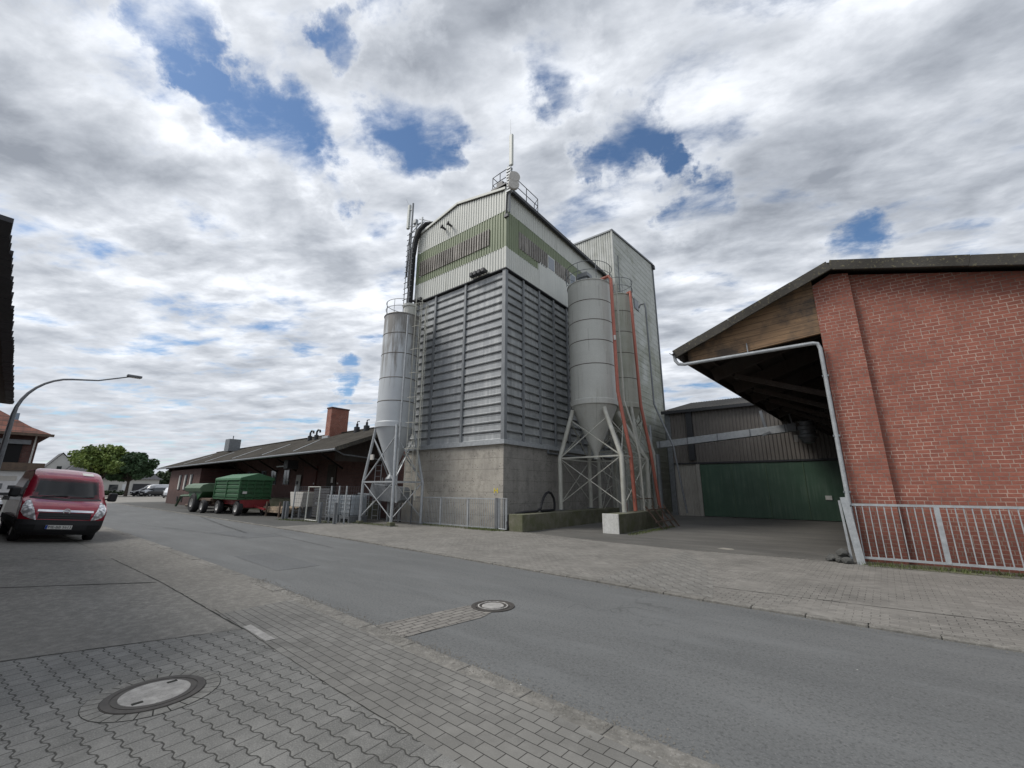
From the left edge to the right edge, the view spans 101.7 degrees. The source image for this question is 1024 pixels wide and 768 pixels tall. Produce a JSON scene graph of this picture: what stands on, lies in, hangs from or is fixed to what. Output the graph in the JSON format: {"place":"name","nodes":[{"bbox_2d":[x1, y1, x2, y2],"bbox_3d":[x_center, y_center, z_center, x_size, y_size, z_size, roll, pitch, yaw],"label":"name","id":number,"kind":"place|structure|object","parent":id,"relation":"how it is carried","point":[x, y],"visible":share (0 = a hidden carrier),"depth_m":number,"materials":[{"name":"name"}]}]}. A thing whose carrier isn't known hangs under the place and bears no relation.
{"place":"outdoors","nodes":[
{"label":"outdoors","id":0,"kind":"place"},
{"bbox_2d":[0,517,239,661],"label":"driveway","id":1,"kind":"structure","parent":0,"point":[71,614],"depth_m":6.00,"materials":[{"name":"grey asphalt"}]},
{"bbox_2d":[0,495,9,510],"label":"parked car","id":2,"kind":"object","parent":1,"relation":"on","point":[5,497],"visible":0.98,"depth_m":13.46,"materials":[{"name":"black metal"}]},
{"bbox_2d":[0,374,141,467],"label":"street lamp","id":3,"kind":"object","parent":1,"relation":"on","point":[6,437],"visible":1,"depth_m":16.79,"materials":[{"name":"metal"}]},
{"bbox_2d":[0,582,153,587],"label":"driveway joint","id":4,"kind":"object","parent":1,"relation":"on","point":[82,584],"visible":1,"depth_m":7.23,"materials":[{"name":"black asphalt"}]},
{"bbox_2d":[4,629,236,660],"bbox_3d":[-4.144,2.809,4.504,2.068,0.001,0.022,8,-16,-29],"label":"driveway joint","id":5,"kind":"object","parent":1,"relation":"on","point":[109,646],"visible":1,"depth_m":4.43,"materials":[{"name":"grey concrete"}]},
{"bbox_2d":[111,558,242,628],"bbox_3d":[-6.354,3.546,7.477,8.024,0.001,0.076,-11,-18,37],"label":"driveway joint","id":6,"kind":"object","parent":1,"relation":"on","point":[186,596],"visible":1,"depth_m":6.30,"materials":[{"name":"grey concrete"}]},
{"bbox_2d":[105,495,165,502],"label":"yard","id":7,"kind":"structure","parent":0,"point":[127,498],"depth_m":58.16,"materials":[{"name":"grey concrete"}]},
{"bbox_2d":[67,444,128,478],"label":"leafy tree","id":8,"kind":"object","parent":7,"relation":"on","point":[93,459],"visible":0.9,"depth_m":73.70,"materials":[{"name":"green plant"}]},
{"bbox_2d":[104,490,123,494],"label":"hedge","id":9,"kind":"object","parent":7,"relation":"on","point":[107,492],"visible":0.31,"depth_m":85.02,"materials":[{"name":"green plant"}]},
{"bbox_2d":[105,451,159,495],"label":"leafy tree","id":10,"kind":"object","parent":7,"relation":"on","point":[138,466],"visible":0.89,"depth_m":76.37,"materials":[{"name":"green plant"}]},
{"bbox_2d":[130,488,153,495],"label":"parked car","id":11,"kind":"object","parent":7,"relation":"on","point":[134,493],"visible":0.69,"depth_m":76.96,"materials":[{"name":"black metal"}]},
{"bbox_2d":[139,487,166,495],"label":"parked car","id":12,"kind":"object","parent":7,"relation":"on","point":[155,491],"visible":0.93,"depth_m":77.18,"materials":[{"name":"grey metal"}]},
{"bbox_2d":[144,484,168,495],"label":"white van","id":13,"kind":"object","parent":7,"relation":"on","point":[157,485],"visible":0.34,"depth_m":79.80,"materials":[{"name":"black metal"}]},
{"bbox_2d":[155,471,170,484],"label":"hedge","id":14,"kind":"object","parent":7,"relation":"on","point":[166,476],"visible":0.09,"depth_m":95.63,"materials":[{"name":"green plant"}]},
{"bbox_2d":[163,488,167,497],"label":"parked car","id":15,"kind":"object","parent":7,"relation":"on","point":[165,492],"visible":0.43,"depth_m":66.23,"materials":[{"name":"white metal"}]},
{"bbox_2d":[64,528,291,613],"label":"footway","id":16,"kind":"structure","parent":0,"point":[210,588],"depth_m":8.11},
{"bbox_2d":[0,468,117,540],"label":"red van","id":17,"kind":"object","parent":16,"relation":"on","point":[42,501],"visible":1,"depth_m":12.90,"materials":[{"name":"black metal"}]},
{"bbox_2d":[0,629,464,767],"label":"paved forecourt","id":18,"kind":"structure","parent":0,"point":[262,705],"depth_m":3.04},
{"bbox_2d":[78,670,220,722],"bbox_3d":[-2.940,2.549,3.437,0.898,0.026,0.898,-10,-18,37],"label":"manhole cover","id":19,"kind":"object","parent":18,"relation":"on","point":[150,696],"visible":1,"depth_m":3.37,"materials":[{"name":"metal"}]},
{"bbox_2d":[119,502,400,526],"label":"forecourt","id":20,"kind":"structure","parent":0,"point":[253,516],"depth_m":24.61,"materials":[{"name":"concrete"}]},
{"bbox_2d":[175,494,188,507],"bbox_3d":[-25.818,9.517,33.835,4.652,1.098,1.290,-10,-18,37],"label":"farm implement","id":21,"kind":"object","parent":20,"relation":"on","point":[180,497],"visible":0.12,"depth_m":34.07,"materials":[{"name":"green paint"}]},
{"bbox_2d":[185,483,233,512],"bbox_3d":[-21.082,7.992,29.363,4.600,1.920,2.253,-10,-18,37],"label":"spreader wagon","id":22,"kind":"object","parent":20,"relation":"on","point":[201,496],"visible":0.61,"depth_m":28.56,"materials":[{"name":"green paint"}]},
{"bbox_2d":[213,473,274,515],"bbox_3d":[-16.885,7.013,26.603,5.705,2.515,2.013,-10,-18,37],"label":"tipping trailer","id":23,"kind":"object","parent":20,"relation":"on","point":[243,493],"visible":0.88,"depth_m":26.05,"materials":[{"name":"green paint"}]},
{"bbox_2d":[281,501,285,518],"bbox_3d":[-12.357,6.832,22.583,0.120,0.950,0.120,-10,-18,37],"label":"bollard","id":24,"kind":"object","parent":20,"relation":"on","point":[283,509],"visible":0.71,"depth_m":22.54,"materials":[{"name":"metal"}]},
{"bbox_2d":[263,501,303,516],"bbox_3d":[-13.614,7.472,24.946,3.263,0.850,1.350,-10,-18,37],"label":"plank stack","id":25,"kind":"object","parent":20,"relation":"on","point":[272,510],"visible":0.61,"depth_m":24.53,"materials":[{"name":"brown wood"}]},
{"bbox_2d":[284,501,289,518],"bbox_3d":[-12.080,6.781,22.374,0.120,0.950,0.120,-10,-18,37],"label":"bollard","id":26,"kind":"object","parent":20,"relation":"on","point":[286,510],"visible":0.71,"depth_m":22.34,"materials":[{"name":"metal"}]},
{"bbox_2d":[317,502,322,522],"bbox_3d":[-9.396,6.290,20.430,0.120,0.980,0.120,-10,-18,37],"label":"bollard","id":27,"kind":"object","parent":20,"relation":"on","point":[320,512],"visible":0.93,"depth_m":20.39,"materials":[{"name":"metal"}]},
{"bbox_2d":[325,494,343,521],"bbox_3d":[-8.964,6.453,21.846,1.170,1.360,1.020,-10,-18,37],"label":"liquid tank","id":28,"kind":"object","parent":20,"relation":"on","point":[334,498],"visible":0.32,"depth_m":21.51,"materials":[{"name":"plastic"}]},
{"bbox_2d":[332,502,337,523],"bbox_3d":[-8.398,6.131,19.777,0.120,0.980,0.120,-10,-18,37],"label":"bollard","id":29,"kind":"object","parent":20,"relation":"on","point":[334,512],"visible":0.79,"depth_m":19.74,"materials":[{"name":"metal"}]},
{"bbox_2d":[291,486,380,523],"bbox_3d":[-9.266,6.262,21.891,4.730,1.750,2.180,-10,-18,37],"label":"cage fence","id":30,"kind":"object","parent":20,"relation":"on","point":[321,496],"visible":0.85,"depth_m":21.71,"materials":[{"name":"metal"}]},
{"bbox_2d":[339,494,368,522],"bbox_3d":[-7.996,6.275,21.117,0.920,1.360,1.020,-10,-18,37],"label":"liquid tank","id":31,"kind":"object","parent":20,"relation":"on","point":[353,512],"visible":0.73,"depth_m":20.78,"materials":[{"name":"plastic"}]},
{"bbox_2d":[371,463,381,519],"bbox_3d":[-7.521,5.949,23.171,0.592,3.000,0.048,-10,-18,37],"label":"steel ladder","id":32,"kind":"object","parent":20,"relation":"on","point":[374,498],"visible":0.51,"depth_m":23.15,"materials":[{"name":"grey metal"}]},
{"bbox_2d":[157,407,404,518],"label":"warehouse","id":33,"kind":"structure","parent":0,"point":[336,455],"depth_m":30.99,"materials":[{"name":"brick"}]},
{"bbox_2d":[177,475,181,489],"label":"window","id":34,"kind":"structure","parent":33,"relation":"in","point":[180,477],"depth_m":42.00,"materials":[{"name":"glass"}]},
{"bbox_2d":[182,475,187,489],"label":"window","id":35,"kind":"structure","parent":33,"relation":"in","point":[185,478],"depth_m":40.77,"materials":[{"name":"glass"}]},
{"bbox_2d":[189,474,193,483],"bbox_3d":[-30.597,9.339,39.685,0.840,1.450,0.090,-11,-18,39],"label":"window","id":36,"kind":"structure","parent":33,"relation":"in","point":[191,475],"depth_m":39.67,"materials":[{"name":"glass"}]},
{"bbox_2d":[271,470,277,484],"bbox_3d":[-19.727,7.734,34.514,1.000,1.150,0.100,-11,-18,39],"label":"window","id":37,"kind":"structure","parent":33,"relation":"in","point":[274,474],"depth_m":34.33,"materials":[{"name":"glass"}]},
{"bbox_2d":[283,469,290,484],"bbox_3d":[-17.812,7.352,32.953,1.000,1.150,0.100,-11,-18,39],"label":"window","id":38,"kind":"structure","parent":33,"relation":"in","point":[286,478],"depth_m":32.85,"materials":[{"name":"glass"}]},
{"bbox_2d":[302,466,317,491],"bbox_3d":[-14.754,7.151,30.349,2.000,2.300,0.110,-11,-18,39],"label":"sliding door","id":39,"kind":"structure","parent":33,"relation":"in","point":[310,474],"depth_m":30.36,"materials":[{"name":"wood"}]},
{"bbox_2d":[325,465,337,494],"bbox_3d":[-12.296,6.662,28.358,1.200,2.300,0.090,-11,-18,39],"label":"door","id":40,"kind":"structure","parent":33,"relation":"in","point":[332,469],"depth_m":28.34,"materials":[{"name":"black wood"}]},
{"bbox_2d":[290,492,318,517],"bbox_3d":[-12.019,6.941,23.970,1.545,1.420,0.900,-10,-18,37],"label":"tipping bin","id":41,"kind":"object","parent":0,"point":[309,507],"visible":0.78,"depth_m":23.67,"materials":[{"name":"metal"}]},
{"bbox_2d":[219,600,672,767],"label":"pavement","id":42,"kind":"structure","parent":0,"point":[464,720],"depth_m":3.33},
{"bbox_2d":[244,625,274,640],"bbox_3d":[-2.982,2.913,4.892,0.761,0.001,0.100,-12,-18,39],"label":"white kerb paver","id":43,"kind":"object","parent":42,"relation":"on","point":[258,632],"visible":1,"depth_m":4.88,"materials":[{"name":"concrete"}]},
{"bbox_2d":[216,610,411,734],"bbox_3d":[-2.415,2.773,4.322,4.576,0.001,0.033,-12,-19,40],"label":"driveway joint","id":44,"kind":"object","parent":42,"relation":"on","point":[320,679],"visible":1,"depth_m":3.58,"materials":[{"name":"grey concrete"}]},
{"bbox_2d":[3,512,973,661],"bbox_3d":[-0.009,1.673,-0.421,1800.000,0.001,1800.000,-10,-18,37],"label":"ground","id":45,"kind":"structure","parent":0,"point":[393,521],"depth_m":5.44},
{"bbox_2d":[0,214,14,403],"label":"brick building","id":46,"kind":"structure","parent":45,"relation":"on","point":[7,375],"depth_m":8.21,"materials":[{"name":"tile"}]},
{"bbox_2d":[0,462,44,514],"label":"flat roof garage","id":47,"kind":"structure","parent":45,"relation":"on","point":[11,474],"depth_m":22.88,"materials":[{"name":"white metal"}]},
{"bbox_2d":[0,410,54,462],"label":"brick house","id":48,"kind":"structure","parent":45,"relation":"on","point":[24,440],"depth_m":25.25,"materials":[{"name":"red tile"}]},
{"bbox_2d":[0,443,22,462],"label":"window","id":49,"kind":"structure","parent":48,"relation":"in","point":[12,453],"depth_m":24.84,"materials":[{"name":"black glass"}]},
{"bbox_2d":[44,453,71,469],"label":"gable house","id":50,"kind":"structure","parent":45,"relation":"on","point":[60,461],"depth_m":86.02,"materials":[{"name":"paint"}]},
{"bbox_2d":[65,465,163,494],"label":"bungalow","id":51,"kind":"object","parent":45,"relation":"on","point":[134,485],"visible":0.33,"depth_m":87.45,"materials":[{"name":"tile"}]},
{"bbox_2d":[108,485,117,489],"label":"window","id":52,"kind":"structure","parent":51,"relation":"in","point":[111,487],"depth_m":85.73,"materials":[{"name":"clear glass"}]},
{"bbox_2d":[132,484,150,490],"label":"garage door","id":53,"kind":"structure","parent":51,"relation":"in","point":[135,486],"depth_m":88.77,"materials":[{"name":"metal"}]},
{"bbox_2d":[101,526,720,767],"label":"kerb","id":54,"kind":"structure","parent":45,"relation":"on","point":[658,752],"depth_m":3.59,"materials":[{"name":"concrete"}]},
{"bbox_2d":[115,503,1023,652],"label":"kerb","id":55,"kind":"structure","parent":45,"relation":"on","point":[1019,649],"depth_m":6.29,"materials":[{"name":"concrete"}]},
{"bbox_2d":[669,253,1023,576],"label":"brick hall","id":56,"kind":"structure","parent":45,"relation":"on","point":[908,372],"depth_m":10.21,"materials":[{"name":"brick"}]},
{"bbox_2d":[656,410,818,448],"bbox_3d":[12.682,2.444,24.491,8.413,2.555,0.900,-10,-18,37],"label":"conveyor","id":57,"kind":"object","parent":56,"relation":"attached to","point":[806,429],"visible":0.98,"depth_m":23.32,"materials":[{"name":"metal"}]},
{"bbox_2d":[401,169,613,528],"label":"grain tower","id":58,"kind":"structure","parent":0,"point":[491,286],"depth_m":21.59,"materials":[{"name":"metal"}]},
{"bbox_2d":[406,199,432,286],"bbox_3d":[-5.940,-9.046,25.842,2.380,6.604,0.361,-7,-16,25],"label":"antenna mast","id":59,"kind":"object","parent":58,"relation":"attached to","point":[414,222],"visible":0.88,"depth_m":26.09,"materials":[{"name":"metal"}]},
{"bbox_2d":[419,229,489,276],"bbox_3d":[-3.377,-7.214,23.309,5.600,0.960,0.075,-10,-18,37],"label":"ribbed window","id":60,"kind":"structure","parent":58,"relation":"in","point":[482,240],"depth_m":23.08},
{"bbox_2d":[506,128,519,212],"bbox_3d":[0.048,-11.449,21.590,0.648,5.750,0.546,4,-15,-14],"label":"antenna mast","id":61,"kind":"object","parent":58,"relation":"attached to","point":[512,178],"visible":1,"depth_m":21.18,"materials":[{"name":"metal"}]},
{"bbox_2d":[519,232,577,283],"bbox_3d":[3.398,-6.574,25.622,0.050,1.000,9.980,-10,-18,37],"label":"ribbed window","id":62,"kind":"structure","parent":58,"relation":"in","point":[527,246],"depth_m":23.15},
{"bbox_2d":[547,254,554,272],"bbox_3d":[2.271,-6.958,24.245,0.060,0.900,0.780,-10,-18,37],"label":"window","id":63,"kind":"structure","parent":58,"relation":"in","point":[551,262],"depth_m":24.21,"materials":[{"name":"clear glass"}]},
{"bbox_2d":[569,272,575,283],"bbox_3d":[3.803,-6.468,26.159,0.060,0.900,0.780,-10,-18,37],"label":"window","id":64,"kind":"structure","parent":58,"relation":"in","point":[572,277],"depth_m":26.08,"materials":[{"name":"grey glass"}]},
{"bbox_2d":[0,0,1023,473],"label":"sky","id":65,"kind":"structure","parent":0,"point":[206,201],"materials":[{"name":"white"}]},
{"bbox_2d":[102,503,1023,767],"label":"road","id":66,"kind":"structure","parent":0,"point":[727,686],"depth_m":4.29,"materials":[{"name":"grey asphalt"}]},
{"bbox_2d":[209,531,279,537],"bbox_3d":[-9.920,5.567,15.458,3.300,0.001,1.300,-10,-18,37],"label":"road patch","id":67,"kind":"object","parent":66,"relation":"on","point":[240,534],"visible":1,"depth_m":15.35,"materials":[{"name":"grey asphalt"}]},
{"bbox_2d":[235,553,319,570],"bbox_3d":[-5.631,4.190,9.897,2.840,0.001,0.912,-12,-19,41],"label":"road patch","id":68,"kind":"object","parent":66,"relation":"on","point":[276,561],"visible":1,"depth_m":9.76,"materials":[{"name":"grey asphalt"}]},
{"bbox_2d":[376,605,490,636],"bbox_3d":[-0.952,3.113,5.529,1.521,0.001,0.635,13,-19,-41],"label":"road inset","id":69,"kind":"object","parent":66,"relation":"on","point":[424,623],"visible":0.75,"depth_m":5.42,"materials":[{"name":"grey stone"}]},
{"bbox_2d":[471,600,514,612],"bbox_3d":[-0.281,3.271,6.153,0.640,0.018,0.640,-10,-18,37],"label":"manhole cover","id":70,"kind":"object","parent":66,"relation":"on","point":[493,606],"visible":1,"depth_m":6.12,"materials":[{"name":"metal"}]},
{"bbox_2d":[250,531,1014,767],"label":"loose grit","id":71,"kind":"object","parent":66,"relation":"on","point":[551,695],"visible":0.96,"depth_m":4.57,"materials":[{"name":"grey gravel"}]},
{"bbox_2d":[570,229,672,512],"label":"elevator tower","id":72,"kind":"structure","parent":0,"point":[618,253],"depth_m":31.85,"materials":[{"name":"metal"}]},
{"bbox_2d":[633,298,638,310],"bbox_3d":[9.666,-6.164,32.439,0.065,0.800,0.900,-10,-18,37],"label":"window","id":73,"kind":"structure","parent":72,"relation":"in","point":[636,304],"depth_m":32.35,"materials":[{"name":"glass"}]},
{"bbox_2d":[279,521,1023,646],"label":"apron paving","id":74,"kind":"structure","parent":0,"point":[999,600],"depth_m":8.10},
{"bbox_2d":[356,295,428,526],"bbox_3d":[-6.366,1.200,21.853,4.791,11.620,2.055,-10,-18,37],"label":"silo","id":75,"kind":"object","parent":74,"relation":"on","point":[394,427],"visible":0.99,"depth_m":20.88,"materials":[{"name":"paint"}]},
{"bbox_2d":[393,496,507,529],"bbox_3d":[-3.240,5.912,19.412,7.855,1.282,0.149,-11,-18,37],"label":"yard fence","id":76,"kind":"object","parent":74,"relation":"on","point":[497,513],"visible":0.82,"depth_m":18.59,"materials":[{"name":"metal"}]},
{"bbox_2d":[504,515,508,530],"bbox_3d":[-0.165,5.675,17.052,0.292,0.620,0.364,-10,-18,37],"label":"pump box","id":77,"kind":"object","parent":74,"relation":"on","point":[507,523],"visible":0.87,"depth_m":16.99,"materials":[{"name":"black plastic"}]},
{"bbox_2d":[276,518,1023,578],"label":"weeds","id":78,"kind":"object","parent":74,"relation":"on","point":[876,564],"visible":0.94,"depth_m":9.43,"materials":[{"name":"green plant"}]},
{"bbox_2d":[600,551,712,597],"bbox_3d":[3.904,4.015,9.118,2.050,0.001,5.080,-10,-18,37],"label":"apron patch","id":79,"kind":"object","parent":74,"relation":"on","point":[685,572],"visible":1,"depth_m":8.17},
{"bbox_2d":[841,557,853,563],"bbox_3d":[7.861,4.143,9.761,0.246,0.176,0.210,0,-14,3],"label":"rubble stone","id":80,"kind":"object","parent":74,"relation":"on","point":[846,560],"visible":0.96,"depth_m":9.70,"materials":[{"name":"grey stone"}]},
{"bbox_2d":[713,586,1019,623],"bbox_3d":[6.062,3.162,5.684,6.119,0.001,0.041,-9,-17,33],"label":"yard joint","id":81,"kind":"object","parent":74,"relation":"on","point":[868,605],"visible":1,"depth_m":6.15,"materials":[{"name":"grey concrete"}]},
{"bbox_2d":[838,497,1023,570],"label":"yard fence","id":82,"kind":"object","parent":74,"relation":"on","point":[853,533],"visible":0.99,"depth_m":9.14,"materials":[{"name":"metal"}]},
{"bbox_2d":[867,564,1023,578],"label":"mossy strip","id":83,"kind":"object","parent":74,"relation":"on","point":[980,574],"visible":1,"depth_m":8.71,"materials":[{"name":"green plant"}]},
{"bbox_2d":[869,562,1023,576],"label":"mossy strip","id":84,"kind":"object","parent":74,"relation":"on","point":[938,568],"depth_m":9.18,"materials":[{"name":"green plant"}]},
{"bbox_2d":[527,513,867,563],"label":"yard","id":85,"kind":"structure","parent":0,"point":[811,539],"depth_m":15.50,"materials":[{"name":"concrete"}]},
{"bbox_2d":[509,507,618,531],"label":"wall","id":86,"kind":"structure","parent":85,"relation":"on","point":[527,522],"depth_m":18.39,"materials":[{"name":"concrete"}]},
{"bbox_2d":[514,491,555,513],"bbox_3d":[1.060,5.409,18.145,2.912,1.466,0.527,13,-19,-40],"label":"rubber hose","id":87,"kind":"object","parent":86,"relation":"on","point":[541,504],"visible":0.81,"depth_m":18.41,"materials":[{"name":"black rubber"}]},
{"bbox_2d":[602,510,662,533],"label":"wall","id":88,"kind":"structure","parent":85,"relation":"on","point":[621,522],"depth_m":16.85,"materials":[{"name":"concrete"}]},
{"bbox_2d":[556,260,651,512],"bbox_3d":[4.536,-0.172,21.328,3.655,12.697,3.570,-10,-18,37],"label":"silo","id":89,"kind":"object","parent":88,"relation":"on","point":[594,385],"visible":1,"depth_m":20.84,"materials":[{"name":"paint"}]},
{"bbox_2d":[597,277,687,519],"bbox_3d":[7.156,0.511,23.922,4.410,14.067,2.520,-10,-18,37],"label":"silo","id":90,"kind":"object","parent":85,"relation":"on","point":[632,388],"visible":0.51,"depth_m":23.62,"materials":[{"name":"paint"}]},
{"bbox_2d":[634,498,679,529],"bbox_3d":[6.631,5.873,18.993,1.010,1.292,2.963,-10,-18,37],"label":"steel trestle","id":91,"kind":"object","parent":85,"relation":"on","point":[658,514],"visible":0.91,"depth_m":18.69,"materials":[{"name":"grey metal"}]},
{"bbox_2d":[661,397,845,521],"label":"storage shed","id":92,"kind":"structure","parent":85,"relation":"on","point":[782,476],"depth_m":26.05,"materials":[{"name":"metal"}]},
{"bbox_2d":[700,464,736,516],"bbox_3d":[13.265,6.819,26.854,1.900,3.270,0.090,-10,-18,37],"label":"door leaf","id":93,"kind":"structure","parent":92,"relation":"in","point":[716,479],"depth_m":26.82,"materials":[{"name":"green paint"}]},
{"bbox_2d":[731,463,772,518],"bbox_3d":[14.767,6.543,25.724,1.900,3.270,0.090,-10,-18,37],"label":"door leaf","id":94,"kind":"structure","parent":92,"relation":"in","point":[750,481],"depth_m":25.68,"materials":[{"name":"green paint"}]},
{"bbox_2d":[765,461,811,519],"bbox_3d":[16.268,6.266,24.593,1.900,3.270,0.090,-10,-18,37],"label":"door leaf","id":95,"kind":"structure","parent":92,"relation":"in","point":[789,499],"depth_m":24.55,"materials":[{"name":"green paint"}]},
{"bbox_2d":[803,460,845,520],"bbox_3d":[17.770,5.989,23.462,1.900,3.270,0.090,-10,-18,37],"label":"door leaf","id":96,"kind":"structure","parent":92,"relation":"in","point":[823,478],"depth_m":23.54,"materials":[{"name":"green paint"}]},
{"bbox_2d":[827,553,834,560],"bbox_3d":[7.789,4.210,10.112,0.255,0.172,0.260,-10,-18,37],"label":"rubble stone","id":97,"kind":"object","parent":85,"relation":"on","point":[830,555],"visible":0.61,"depth_m":10.09,"materials":[{"name":"grey stone"}]},
{"bbox_2d":[834,554,849,560],"bbox_3d":[7.893,4.173,9.987,0.312,0.254,0.298,4,-14,-13],"label":"rubble stone","id":98,"kind":"object","parent":85,"relation":"on","point":[836,556],"visible":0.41,"depth_m":9.93,"materials":[{"name":"grey stone"}]},
{"bbox_2d":[835,548,848,556],"bbox_3d":[7.876,4.016,9.939,0.241,0.195,0.274,3,-14,-12],"label":"rubble stone","id":99,"kind":"object","parent":98,"relation":"on","point":[842,552],"visible":1,"depth_m":9.87,"materials":[{"name":"grey stone"}]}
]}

